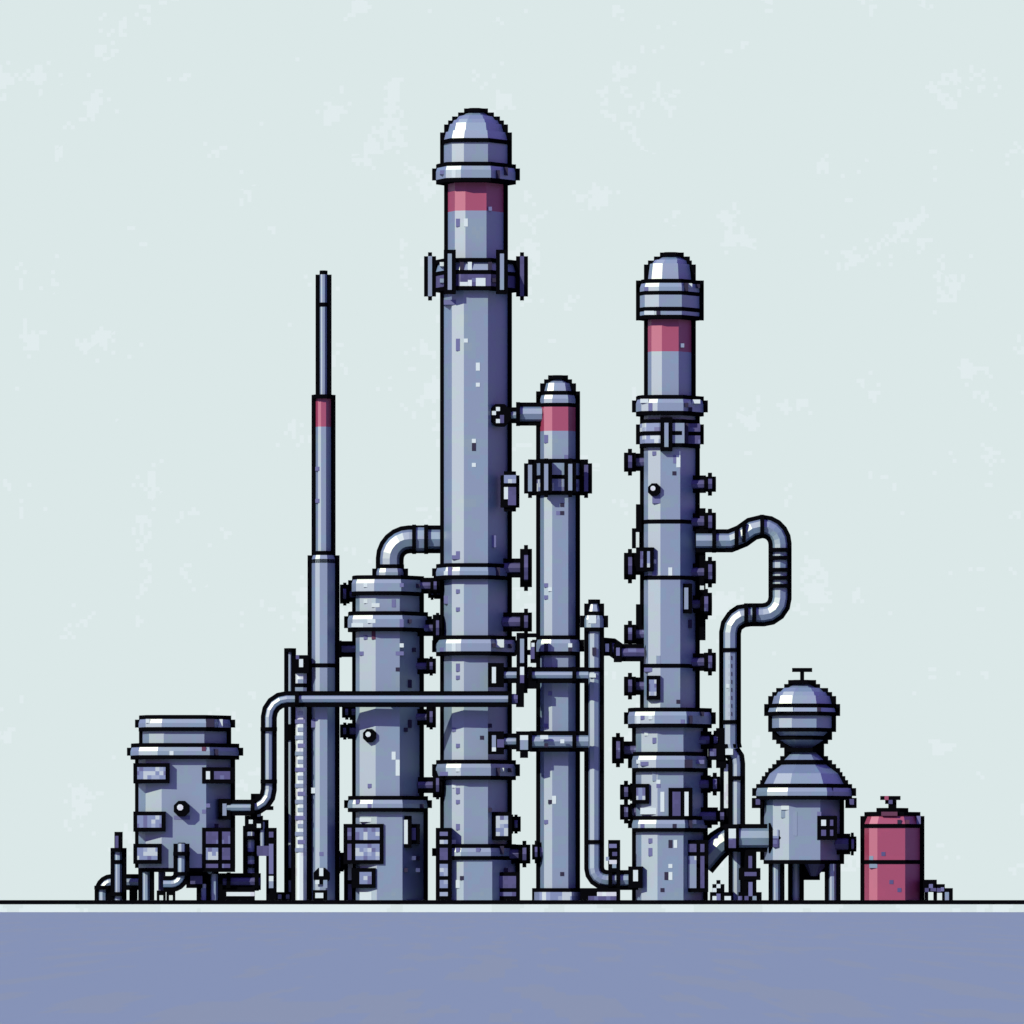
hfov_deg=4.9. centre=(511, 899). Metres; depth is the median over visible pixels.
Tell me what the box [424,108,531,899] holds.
chimney tower
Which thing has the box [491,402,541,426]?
connecting pipe
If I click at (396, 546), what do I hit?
elbow pipe
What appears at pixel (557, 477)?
chimney tower
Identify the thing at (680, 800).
door
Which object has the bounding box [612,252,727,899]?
chimney tower
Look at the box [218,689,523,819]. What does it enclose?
overhead pipe
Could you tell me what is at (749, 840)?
transfer pipe
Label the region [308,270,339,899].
mast
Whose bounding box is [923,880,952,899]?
pipe fitting
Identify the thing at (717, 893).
valve stack
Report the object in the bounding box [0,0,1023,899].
sky
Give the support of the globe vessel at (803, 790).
on the platform
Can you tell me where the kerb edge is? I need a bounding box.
[0,900,1023,903]
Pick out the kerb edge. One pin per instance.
(511, 901)
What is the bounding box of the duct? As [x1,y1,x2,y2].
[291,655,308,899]
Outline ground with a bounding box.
[0,912,1023,1023]
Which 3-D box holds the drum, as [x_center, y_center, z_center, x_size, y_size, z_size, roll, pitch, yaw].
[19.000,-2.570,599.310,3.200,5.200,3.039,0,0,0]
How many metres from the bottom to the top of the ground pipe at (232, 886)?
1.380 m
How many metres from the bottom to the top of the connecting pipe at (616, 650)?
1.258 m
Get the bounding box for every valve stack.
[243,794,276,899]
[710,880,730,899]
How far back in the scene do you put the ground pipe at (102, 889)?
598.95 m
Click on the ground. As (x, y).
(511, 967)
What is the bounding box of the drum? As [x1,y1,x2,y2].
[860,796,923,899]
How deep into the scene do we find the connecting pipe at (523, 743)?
597.17 m
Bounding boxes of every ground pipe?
[94,874,137,899]
[196,872,260,899]
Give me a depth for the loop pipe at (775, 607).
599.71 m
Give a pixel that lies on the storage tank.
(183, 773)
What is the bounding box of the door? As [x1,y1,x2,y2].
[668,788,692,815]
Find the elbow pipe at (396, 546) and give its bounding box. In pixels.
[372,525,439,574]
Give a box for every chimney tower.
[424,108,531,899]
[524,375,591,899]
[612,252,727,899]
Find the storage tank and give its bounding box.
[127,715,242,899]
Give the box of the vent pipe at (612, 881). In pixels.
[580,599,642,899]
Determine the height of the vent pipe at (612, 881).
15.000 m
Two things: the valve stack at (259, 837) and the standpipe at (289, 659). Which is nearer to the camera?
the valve stack at (259, 837)
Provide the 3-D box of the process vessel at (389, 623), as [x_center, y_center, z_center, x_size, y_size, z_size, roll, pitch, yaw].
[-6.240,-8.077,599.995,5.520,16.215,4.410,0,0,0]
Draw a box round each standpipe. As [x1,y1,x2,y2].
[110,832,126,899]
[277,648,295,899]
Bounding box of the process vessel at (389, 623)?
[340,575,441,899]
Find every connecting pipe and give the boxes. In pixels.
[488,633,587,692]
[488,731,587,757]
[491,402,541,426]
[604,638,643,661]
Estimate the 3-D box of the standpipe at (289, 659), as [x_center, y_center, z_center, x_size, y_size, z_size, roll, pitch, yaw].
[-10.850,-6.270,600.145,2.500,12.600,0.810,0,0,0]
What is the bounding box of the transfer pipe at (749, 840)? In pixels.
[703,823,780,899]
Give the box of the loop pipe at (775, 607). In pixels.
[696,515,791,899]
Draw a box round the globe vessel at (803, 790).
[752,668,856,899]
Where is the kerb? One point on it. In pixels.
(511, 907)
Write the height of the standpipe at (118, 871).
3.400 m
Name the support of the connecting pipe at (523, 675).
attached to the chimney tower at (557, 477)
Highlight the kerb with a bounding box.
[0,904,1023,911]

